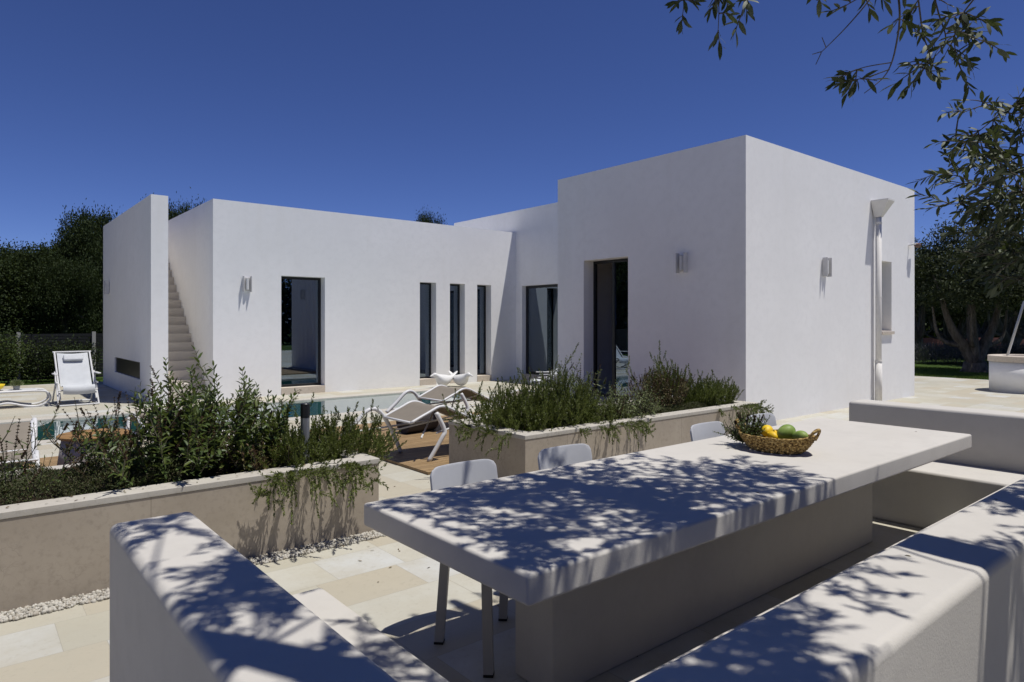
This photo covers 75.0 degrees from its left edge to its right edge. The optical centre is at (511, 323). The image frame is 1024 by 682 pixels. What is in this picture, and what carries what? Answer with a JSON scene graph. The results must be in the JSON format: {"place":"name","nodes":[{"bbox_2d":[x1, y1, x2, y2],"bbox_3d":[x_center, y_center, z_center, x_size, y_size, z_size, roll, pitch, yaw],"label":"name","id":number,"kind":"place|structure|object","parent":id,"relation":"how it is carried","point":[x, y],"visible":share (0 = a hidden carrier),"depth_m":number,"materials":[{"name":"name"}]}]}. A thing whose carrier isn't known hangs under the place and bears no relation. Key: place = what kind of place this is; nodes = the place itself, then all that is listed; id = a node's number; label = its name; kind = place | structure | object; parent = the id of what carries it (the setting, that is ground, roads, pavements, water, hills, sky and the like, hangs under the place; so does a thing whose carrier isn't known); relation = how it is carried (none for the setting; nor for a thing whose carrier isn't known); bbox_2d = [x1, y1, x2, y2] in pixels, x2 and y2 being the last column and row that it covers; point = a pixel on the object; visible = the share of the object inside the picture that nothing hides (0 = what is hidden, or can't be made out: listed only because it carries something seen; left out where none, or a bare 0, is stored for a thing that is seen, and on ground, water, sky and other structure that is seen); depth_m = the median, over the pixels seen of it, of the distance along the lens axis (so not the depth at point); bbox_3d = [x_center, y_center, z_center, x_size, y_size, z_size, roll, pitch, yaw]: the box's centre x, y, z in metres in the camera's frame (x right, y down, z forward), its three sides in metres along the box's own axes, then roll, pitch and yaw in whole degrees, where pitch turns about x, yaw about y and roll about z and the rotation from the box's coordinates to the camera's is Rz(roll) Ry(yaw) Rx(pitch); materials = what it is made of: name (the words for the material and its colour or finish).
{"place":"outdoors","nodes":[
{"label":"outdoors","id":0,"kind":"place"},
{"bbox_2d":[0,379,100,385],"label":"grass","id":1,"kind":"structure","parent":0,"point":[38,383],"depth_m":17.88,"materials":[{"name":"green plant"}]},
{"bbox_2d":[30,392,470,440],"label":"pool water","id":2,"kind":"structure","parent":0,"point":[341,404],"depth_m":12.85,"materials":[{"name":"teal liquid"}]},
{"bbox_2d":[0,353,988,382],"bbox_3d":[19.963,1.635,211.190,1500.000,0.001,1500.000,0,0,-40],"label":"ground","id":3,"kind":"structure","parent":0,"point":[952,364],"depth_m":26.46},
{"bbox_2d":[0,312,33,378],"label":"shrub","id":4,"kind":"object","parent":3,"relation":"on","point":[3,336],"visible":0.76,"depth_m":17.60,"materials":[{"name":"green plant"}]},
{"bbox_2d":[0,326,40,382],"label":"shrub","id":5,"kind":"object","parent":3,"relation":"on","point":[15,359],"visible":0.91,"depth_m":17.69,"materials":[{"name":"green plant"}]},
{"bbox_2d":[0,247,59,333],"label":"evergreen tree","id":6,"kind":"object","parent":3,"relation":"on","point":[8,303],"visible":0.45,"depth_m":20.52,"materials":[{"name":"green plant"}]},
{"bbox_2d":[1,330,67,382],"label":"shrub","id":7,"kind":"object","parent":3,"relation":"on","point":[33,370],"visible":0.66,"depth_m":18.12,"materials":[{"name":"green plant"}]},
{"bbox_2d":[0,237,74,364],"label":"evergreen tree","id":8,"kind":"object","parent":3,"relation":"on","point":[24,253],"visible":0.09,"depth_m":21.61,"materials":[{"name":"green plant"}]},
{"bbox_2d":[0,252,90,352],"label":"evergreen tree","id":9,"kind":"object","parent":3,"relation":"on","point":[11,281],"visible":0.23,"depth_m":20.67,"materials":[{"name":"green plant"}]},
{"bbox_2d":[0,332,102,380],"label":"slat fence","id":10,"kind":"object","parent":3,"relation":"on","point":[95,337],"visible":0.1,"depth_m":18.71,"materials":[{"name":"black"}]},
{"bbox_2d":[11,249,102,361],"bbox_3d":[-14.976,-0.399,22.075,3.021,4.206,3.464,0,0,-33],"label":"evergreen tree","id":11,"kind":"object","parent":3,"relation":"on","point":[72,276],"visible":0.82,"depth_m":21.44,"materials":[{"name":"green plant"}]},
{"bbox_2d":[21,329,99,380],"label":"shrub","id":12,"kind":"object","parent":3,"relation":"on","point":[51,360],"visible":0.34,"depth_m":18.21,"materials":[{"name":"green plant"}]},
{"bbox_2d":[49,335,102,381],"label":"shrub","id":13,"kind":"object","parent":3,"relation":"on","point":[86,348],"visible":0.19,"depth_m":18.83,"materials":[{"name":"green plant"}]},
{"bbox_2d":[41,198,119,368],"bbox_3d":[-14.728,-1.344,23.695,3.459,6.169,3.332,0,0,-6],"label":"evergreen tree","id":14,"kind":"object","parent":3,"relation":"on","point":[83,231],"visible":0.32,"depth_m":22.98,"materials":[{"name":"green plant"}]},
{"bbox_2d":[140,187,204,219],"bbox_3d":[-14.221,-1.982,28.663,3.925,7.487,3.423,0,0,-17],"label":"evergreen tree","id":15,"kind":"object","parent":3,"relation":"on","point":[173,213],"visible":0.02,"depth_m":28.11,"materials":[{"name":"green plant"}]},
{"bbox_2d":[414,207,447,224],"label":"evergreen tree","id":16,"kind":"object","parent":3,"relation":"on","point":[423,218],"visible":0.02,"depth_m":46.90,"materials":[{"name":"green plant"}]},
{"bbox_2d":[664,0,1023,297],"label":"shading olive tree","id":17,"kind":"object","parent":3,"relation":"on","point":[1005,209],"visible":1,"depth_m":2.61,"materials":[{"name":"green plant"}]},
{"bbox_2d":[917,275,950,334],"bbox_3d":[23.766,-1.001,40.037,6.115,5.525,6.918,0,0,9],"label":"olive tree","id":18,"kind":"object","parent":3,"relation":"on","point":[930,330],"depth_m":39.68,"materials":[{"name":"green plant"}]},
{"bbox_2d":[914,239,959,348],"bbox_3d":[18.940,-1.264,31.137,3.991,6.077,3.528,0,0,36],"label":"olive tree","id":19,"kind":"object","parent":3,"relation":"on","point":[919,329],"visible":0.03,"depth_m":30.75,"materials":[{"name":"green plant"}]},
{"bbox_2d":[917,316,998,337],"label":"distant hedge","id":20,"kind":"object","parent":3,"relation":"on","point":[932,332],"visible":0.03,"depth_m":58.90,"materials":[{"name":"green plant"}]},
{"bbox_2d":[915,277,1004,348],"bbox_3d":[24.212,-0.632,37.133,6.386,4.751,5.644,0,0,-38],"label":"olive tree","id":21,"kind":"object","parent":3,"relation":"on","point":[962,328],"visible":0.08,"depth_m":36.83,"materials":[{"name":"green plant"}]},
{"bbox_2d":[914,213,1023,372],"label":"olive tree","id":22,"kind":"object","parent":3,"relation":"on","point":[973,348],"visible":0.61,"depth_m":21.94,"materials":[{"name":"green plant"}]},
{"bbox_2d":[914,342,1023,362],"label":"lavender border","id":23,"kind":"object","parent":3,"relation":"on","point":[937,352],"visible":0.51,"depth_m":27.01,"materials":[{"name":"green plant"}]},
{"bbox_2d":[923,233,1023,338],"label":"olive tree","id":24,"kind":"object","parent":3,"relation":"on","point":[1020,333],"visible":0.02,"depth_m":26.51,"materials":[{"name":"green plant"}]},
{"bbox_2d":[923,338,1023,348],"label":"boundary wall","id":25,"kind":"structure","parent":3,"relation":"on","point":[930,340],"depth_m":40.00,"materials":[{"name":"grey stone"}]},
{"bbox_2d":[939,301,1023,345],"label":"olive tree","id":26,"kind":"object","parent":3,"relation":"on","point":[1018,339],"visible":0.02,"depth_m":32.74,"materials":[{"name":"green plant"}]},
{"bbox_2d":[976,309,1023,337],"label":"olive tree","id":27,"kind":"object","parent":3,"relation":"on","point":[982,330],"visible":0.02,"depth_m":45.47,"materials":[{"name":"green plant"}]},
{"bbox_2d":[1001,312,1023,326],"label":"olive tree","id":28,"kind":"object","parent":3,"relation":"on","point":[1021,322],"depth_m":43.76,"materials":[{"name":"green plant"}]},
{"bbox_2d":[0,376,1023,681],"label":"terrace paving","id":29,"kind":"structure","parent":0,"point":[386,586],"depth_m":3.91,"materials":[{"name":"stone"}]},
{"bbox_2d":[0,388,51,406],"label":"sun lounger","id":30,"kind":"object","parent":29,"relation":"on","point":[22,404],"visible":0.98,"depth_m":12.80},
{"bbox_2d":[9,379,23,389],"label":"potted plant","id":31,"kind":"object","parent":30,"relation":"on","point":[18,383],"visible":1,"depth_m":12.70,"materials":[{"name":"green plant"}]},
{"bbox_2d":[51,351,100,406],"bbox_3d":[-8.663,1.080,13.256,0.770,1.032,0.900,0,0,-41],"label":"deck chair","id":32,"kind":"object","parent":29,"relation":"on","point":[74,377],"visible":0.98,"depth_m":13.31,"materials":[{"name":"white fabric"}]},
{"bbox_2d":[0,447,152,470],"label":"wooden deck","id":33,"kind":"structure","parent":29,"relation":"on","point":[53,462],"depth_m":7.52,"materials":[{"name":"brown wood"}]},
{"bbox_2d":[0,417,39,464],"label":"sun lounger","id":34,"kind":"object","parent":33,"relation":"on","point":[22,434],"visible":0.75,"depth_m":6.89,"materials":[{"name":"beige fabric"}]},
{"bbox_2d":[56,428,129,464],"bbox_3d":[-4.349,1.355,6.950,0.680,0.425,0.680,0,0,-40],"label":"side table","id":35,"kind":"object","parent":33,"relation":"on","point":[64,438],"visible":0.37,"depth_m":6.69,"materials":[{"name":"brown wood"}]},
{"bbox_2d":[123,408,225,444],"bbox_3d":[-4.026,1.318,7.850,0.785,0.520,2.604,0,0,-44],"label":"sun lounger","id":36,"kind":"object","parent":33,"relation":"on","point":[128,421],"visible":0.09,"depth_m":7.89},
{"bbox_2d":[0,439,379,611],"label":"stone planter","id":37,"kind":"object","parent":29,"relation":"on","point":[54,549],"visible":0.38,"depth_m":4.18,"materials":[{"name":"stone"}]},
{"bbox_2d":[0,400,101,504],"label":"arching herb","id":38,"kind":"object","parent":37,"relation":"on","point":[3,464],"visible":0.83,"depth_m":4.04,"materials":[{"name":"green plant"}]},
{"bbox_2d":[0,448,183,504],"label":"creeping thyme","id":39,"kind":"object","parent":37,"relation":"on","point":[48,473],"visible":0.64,"depth_m":4.25,"materials":[{"name":"green plant"}]},
{"bbox_2d":[19,389,183,490],"bbox_3d":[-2.696,0.794,4.532,1.025,0.679,0.971,0,0,-40],"label":"arching herb","id":40,"kind":"object","parent":37,"relation":"on","point":[56,444],"visible":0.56,"depth_m":4.39,"materials":[{"name":"green plant"}]},
{"bbox_2d":[64,357,260,488],"bbox_3d":[-2.346,0.696,4.641,1.263,0.913,1.148,0,0,-40],"label":"leafy herb shrub","id":41,"kind":"object","parent":37,"relation":"on","point":[196,457],"visible":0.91,"depth_m":4.47,"materials":[{"name":"green plant"}]},
{"bbox_2d":[130,345,299,479],"bbox_3d":[-2.220,0.652,5.048,1.176,0.990,1.065,0,0,-40],"label":"leafy herb shrub","id":42,"kind":"object","parent":37,"relation":"on","point":[190,409],"visible":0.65,"depth_m":4.85,"materials":[{"name":"green plant"}]},
{"bbox_2d":[208,429,294,474],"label":"herb","id":43,"kind":"object","parent":37,"relation":"on","point":[255,466],"visible":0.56,"depth_m":4.79,"materials":[{"name":"green plant"}]},
{"bbox_2d":[300,403,309,463],"bbox_3d":[-1.578,0.865,5.093,0.069,0.510,0.069,0,0,-40],"label":"bollard post","id":44,"kind":"object","parent":37,"relation":"on","point":[305,416],"visible":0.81,"depth_m":5.07,"materials":[{"name":"silver metal"}]},
{"bbox_2d":[230,392,388,524],"bbox_3d":[-1.608,0.948,5.087,1.089,0.781,1.460,0,0,-40],"label":"rosemary bush","id":45,"kind":"object","parent":37,"relation":"on","point":[297,457],"visible":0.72,"depth_m":4.84,"materials":[{"name":"green plant"}]},
{"bbox_2d":[281,399,406,496],"bbox_3d":[-1.307,0.945,5.399,0.999,0.631,1.314,0,0,-40],"label":"rosemary bush","id":46,"kind":"object","parent":37,"relation":"on","point":[366,445],"visible":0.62,"depth_m":5.42,"materials":[{"name":"green plant"}]},
{"bbox_2d":[0,530,384,622],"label":"gravel strip","id":47,"kind":"object","parent":29,"relation":"on","point":[35,609],"visible":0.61,"depth_m":3.94,"materials":[{"name":"white gravel"}]},
{"bbox_2d":[311,404,547,474],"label":"wooden deck","id":48,"kind":"structure","parent":29,"relation":"on","point":[416,452],"depth_m":8.29,"materials":[{"name":"brown wood"}]},
{"bbox_2d":[396,411,438,433],"bbox_3d":[-1.359,1.398,9.664,0.348,0.348,0.532,0,0,45],"label":"wicker cylinder","id":49,"kind":"object","parent":48,"relation":"on","point":[430,426],"visible":0.43,"depth_m":9.54,"materials":[{"name":"grey"}]},
{"bbox_2d":[353,400,491,461],"bbox_3d":[-0.732,1.264,8.187,2.604,0.632,0.785,0,0,-40],"label":"sun lounger","id":50,"kind":"object","parent":48,"relation":"on","point":[411,412],"visible":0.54,"depth_m":7.88,"materials":[{"name":"white fabric"}]},
{"bbox_2d":[385,385,529,413],"bbox_3d":[-0.627,1.264,10.303,2.604,0.632,0.785,0,0,-42],"label":"sun lounger","id":51,"kind":"object","parent":48,"relation":"on","point":[436,393],"visible":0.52,"depth_m":9.98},
{"bbox_2d":[430,371,457,385],"bbox_3d":[-1.705,1.391,16.698,0.855,0.359,0.309,0,0,-42],"label":"bird seat","id":52,"kind":"object","parent":29,"relation":"on","point":[442,379],"visible":0.99,"depth_m":16.55,"materials":[{"name":"white plastic"}]},
{"bbox_2d":[448,371,472,385],"bbox_3d":[-1.294,1.391,16.799,0.855,0.359,0.309,0,0,40],"label":"bird seat","id":53,"kind":"object","parent":29,"relation":"on","point":[460,379],"visible":0.98,"depth_m":16.65,"materials":[{"name":"white plastic"}]},
{"bbox_2d":[430,459,507,677],"bbox_3d":[-0.103,1.170,3.352,0.475,0.861,0.552,0,0,-40],"label":"dining chair","id":54,"kind":"object","parent":29,"relation":"on","point":[457,474],"visible":0.23,"depth_m":3.33,"materials":[{"name":"plastic"}]},
{"bbox_2d":[103,135,913,419],"bbox_3d":[-0.466,-0.900,16.337,14.290,5.000,15.030,0,0,-40],"label":"villa","id":55,"kind":"object","parent":29,"relation":"on","point":[755,304],"visible":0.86,"depth_m":13.94,"materials":[{"name":"white paint"}]},
{"bbox_2d":[104,281,109,293],"bbox_3d":[-10.212,-0.900,16.826,0.104,0.340,0.170,0,0,-40],"label":"wall lamp","id":56,"kind":"object","parent":55,"relation":"attached to","point":[106,287],"visible":1,"depth_m":16.76,"materials":[{"name":"metal"}]},
{"bbox_2d":[243,276,251,291],"bbox_3d":[-5.676,-0.840,14.314,0.170,0.340,0.104,0,0,-40],"label":"wall lamp","id":57,"kind":"object","parent":55,"relation":"attached to","point":[247,284],"visible":1,"depth_m":14.30,"materials":[{"name":"metal"}]},
{"bbox_2d":[281,276,324,394],"bbox_3d":[-4.819,0.271,15.266,1.021,2.657,0.292,0,0,-40],"label":"window","id":58,"kind":"structure","parent":55,"relation":"in","point":[300,296],"depth_m":15.35,"materials":[{"name":"black glass"}]},
{"bbox_2d":[420,283,435,385],"bbox_3d":[-2.263,0.271,17.393,0.497,2.657,0.312,0,0,-40],"label":"window","id":59,"kind":"structure","parent":55,"relation":"in","point":[425,288],"depth_m":17.52,"materials":[{"name":"black"}]},
{"bbox_2d":[450,284,459,383],"bbox_3d":[-1.552,0.271,17.981,0.487,2.657,0.312,0,0,-40],"label":"window","id":60,"kind":"structure","parent":55,"relation":"in","point":[454,288],"depth_m":18.13,"materials":[{"name":"black glass"}]},
{"bbox_2d":[477,285,490,381],"bbox_3d":[-0.859,0.271,18.555,0.483,2.657,0.312,0,0,-40],"label":"window","id":61,"kind":"structure","parent":55,"relation":"in","point":[481,290],"depth_m":18.69,"materials":[{"name":"black glass"}]},
{"bbox_2d":[522,284,557,382],"bbox_3d":[1.384,0.271,17.771,0.212,2.658,3.218,0,0,-40],"label":"sliding door","id":62,"kind":"structure","parent":55,"relation":"in","point":[541,300],"depth_m":18.56,"materials":[{"name":"black glass"}]},
{"bbox_2d":[593,258,627,401],"bbox_3d":[1.892,0.186,12.788,0.342,2.828,1.129,0,0,-40],"label":"glass door","id":63,"kind":"structure","parent":55,"relation":"in","point":[619,266],"depth_m":12.84,"materials":[{"name":"black glass"}]},
{"bbox_2d":[675,252,686,272],"bbox_3d":[2.863,-1.020,11.281,0.104,0.340,0.170,0,0,-40],"label":"wall lamp","id":64,"kind":"object","parent":55,"relation":"attached to","point":[680,263],"visible":1,"depth_m":11.26,"materials":[{"name":"metal"}]},
{"bbox_2d":[822,257,831,276],"bbox_3d":[5.669,-1.010,12.019,0.170,0.340,0.104,0,0,-40],"label":"wall lamp","id":65,"kind":"object","parent":55,"relation":"attached to","point":[827,266],"visible":1,"depth_m":11.99,"materials":[{"name":"metal"}]},
{"bbox_2d":[882,330,894,333],"bbox_3d":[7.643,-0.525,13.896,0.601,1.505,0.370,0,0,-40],"label":"window sill","id":66,"kind":"structure","parent":55,"relation":"in","point":[883,331],"depth_m":13.81,"materials":[{"name":"white stone"}]},
{"bbox_2d":[909,243,920,247],"bbox_3d":[8.777,-1.700,14.516,0.260,0.110,0.150,0,0,-15],"label":"wall spotlight","id":67,"kind":"object","parent":55,"relation":"attached to","point":[917,245],"depth_m":14.47,"materials":[{"name":"white metal"}]},
{"bbox_2d":[530,368,557,389],"bbox_3d":[0.926,1.226,15.535,0.990,0.743,0.847,0,0,-4],"label":"deck chair","id":68,"kind":"object","parent":29,"relation":"on","point":[555,373],"visible":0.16,"depth_m":15.67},
{"bbox_2d":[538,443,591,469],"bbox_3d":[0.463,1.170,3.820,0.475,0.861,0.553,0,0,-38],"label":"dining chair","id":69,"kind":"object","parent":29,"relation":"on","point":[556,456],"visible":0.16,"depth_m":4.03,"materials":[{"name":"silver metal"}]},
{"bbox_2d":[110,399,1023,681],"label":"masonry bench","id":70,"kind":"object","parent":29,"relation":"on","point":[194,599],"visible":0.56,"depth_m":1.86,"materials":[{"name":"paint"}]},
{"bbox_2d":[448,400,758,477],"bbox_3d":[1.276,1.320,7.941,4.040,0.560,1.260,0,0,-40],"label":"stone planter","id":71,"kind":"object","parent":29,"relation":"on","point":[519,455],"visible":0.41,"depth_m":6.89,"materials":[{"name":"stone"}]},
{"bbox_2d":[442,375,587,458],"bbox_3d":[-0.012,0.887,6.931,1.371,0.742,1.344,0,0,-40],"label":"rosemary bush","id":72,"kind":"object","parent":71,"relation":"on","point":[496,417],"visible":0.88,"depth_m":6.63,"materials":[{"name":"green plant"}]},
{"bbox_2d":[486,342,613,442],"bbox_3d":[0.384,0.689,7.169,1.292,0.979,1.490,0,0,-14],"label":"rosemary bush","id":73,"kind":"object","parent":71,"relation":"on","point":[577,397],"visible":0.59,"depth_m":6.91,"materials":[{"name":"green plant"}]},
{"bbox_2d":[530,353,605,413],"bbox_3d":[0.676,0.733,7.414,0.851,0.799,0.845,0,0,-40],"label":"sage bush","id":74,"kind":"object","parent":71,"relation":"on","point":[574,391],"visible":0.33,"depth_m":7.43,"materials":[{"name":"green plant"}]},
{"bbox_2d":[567,398,655,446],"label":"rosemary bush","id":75,"kind":"object","parent":71,"relation":"on","point":[612,427],"visible":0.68,"depth_m":7.02,"materials":[{"name":"green plant"}]},
{"bbox_2d":[589,377,664,420],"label":"sage bush","id":76,"kind":"object","parent":71,"relation":"on","point":[637,407],"visible":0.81,"depth_m":7.56,"materials":[{"name":"green plant"}]},
{"bbox_2d":[625,339,687,405],"bbox_3d":[1.898,0.669,8.560,0.780,0.924,0.648,0,0,-40],"label":"upright rosemary","id":77,"kind":"object","parent":71,"relation":"on","point":[662,368],"visible":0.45,"depth_m":8.53,"materials":[{"name":"green plant"}]},
{"bbox_2d":[619,367,694,413],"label":"oregano bush","id":78,"kind":"object","parent":71,"relation":"on","point":[682,389],"visible":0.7,"depth_m":8.26,"materials":[{"name":"green plant"}]},
{"bbox_2d":[652,401,707,413],"bbox_3d":[2.034,1.024,8.132,0.936,0.131,0.299,0,0,-40],"label":"creeping thyme","id":79,"kind":"object","parent":71,"relation":"on","point":[685,406],"visible":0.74,"depth_m":8.09,"materials":[{"name":"green plant"}]},
{"bbox_2d":[670,363,731,416],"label":"rosemary bush","id":80,"kind":"object","parent":71,"relation":"on","point":[709,397],"visible":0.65,"depth_m":8.49,"materials":[{"name":"green plant"}]},
{"bbox_2d":[689,370,773,419],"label":"rosemary bush","id":81,"kind":"object","parent":71,"relation":"on","point":[729,396],"visible":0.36,"depth_m":8.63,"materials":[{"name":"green plant"}]},
{"bbox_2d":[364,418,971,681],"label":"masonry table","id":82,"kind":"object","parent":29,"relation":"on","point":[594,568],"visible":0.99,"depth_m":3.20,"materials":[{"name":"paint"}]},
{"bbox_2d":[735,419,820,454],"bbox_3d":[1.704,0.733,4.310,0.379,0.174,0.567,0,0,-40],"label":"wicker basket","id":83,"kind":"object","parent":82,"relation":"on","point":[781,446],"visible":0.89,"depth_m":4.15,"materials":[{"name":"wicker"}]},
{"bbox_2d":[714,408,769,443],"bbox_3d":[1.565,0.686,4.468,0.368,0.234,0.392,0,0,-40],"label":"herb bunch","id":84,"kind":"object","parent":83,"relation":"in","point":[756,428],"visible":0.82,"depth_m":4.42,"materials":[{"name":"green plant"}]},
{"bbox_2d":[761,425,772,436],"bbox_3d":[1.661,0.700,4.347,0.082,0.075,0.085,0,0,-9],"label":"lemon","id":85,"kind":"object","parent":83,"relation":"in","point":[767,428],"visible":0.83,"depth_m":4.32,"materials":[{"name":"yellow food"}]},
{"bbox_2d":[767,431,777,438],"bbox_3d":[1.665,0.720,4.273,0.058,0.058,0.088,18,6,-25],"label":"lemon","id":86,"kind":"object","parent":83,"relation":"in","point":[771,434],"visible":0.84,"depth_m":4.25,"materials":[{"name":"yellow food"}]},
{"bbox_2d":[777,424,795,438],"bbox_3d":[1.748,0.696,4.256,0.125,0.096,0.096,-21,-14,-13],"label":"green citrus","id":87,"kind":"object","parent":83,"relation":"in","point":[786,431],"visible":0.85,"depth_m":4.22,"materials":[{"name":"green food"}]},
{"bbox_2d":[792,430,807,438],"bbox_3d":[1.801,0.710,4.176,0.076,0.076,0.114,12,-17,-22],"label":"green citrus","id":88,"kind":"object","parent":83,"relation":"in","point":[799,434],"visible":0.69,"depth_m":4.15,"materials":[{"name":"green food"}]},
{"bbox_2d":[690,421,725,441],"bbox_3d":[1.596,1.170,4.758,0.475,0.861,0.552,0,0,-40],"label":"dining chair","id":89,"kind":"object","parent":29,"relation":"on","point":[702,431],"visible":0.22,"depth_m":4.96,"materials":[{"name":"white plastic"}]},
{"bbox_2d":[746,413,776,426],"bbox_3d":[2.163,1.170,5.227,0.475,0.861,0.552,0,0,-39],"label":"dining chair","id":90,"kind":"object","parent":29,"relation":"on","point":[771,422],"visible":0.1,"depth_m":5.50,"materials":[{"name":"white plastic"}]},
{"bbox_2d":[987,301,1023,393],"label":"stone well","id":91,"kind":"object","parent":29,"relation":"on","point":[1006,373],"visible":1,"depth_m":15.46,"materials":[{"name":"white paint"}]},
{"bbox_2d":[0,0,1023,261],"label":"sky","id":92,"kind":"structure","parent":0,"point":[464,110],"materials":[{"name":"blue"}]},
{"bbox_2d":[914,366,988,379],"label":"lawn grass","id":93,"kind":"structure","parent":0,"point":[946,372],"depth_m":21.30,"materials":[{"name":"green plant"}]},
{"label":"pool basin","id":94,"kind":"structure","parent":0,"visible":0},
{"bbox_2d":[0,389,491,443],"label":"pool coping","id":95,"kind":"object","parent":94,"relation":"on","point":[127,413],"depth_m":11.92,"materials":[{"name":"stone"}]}
]}

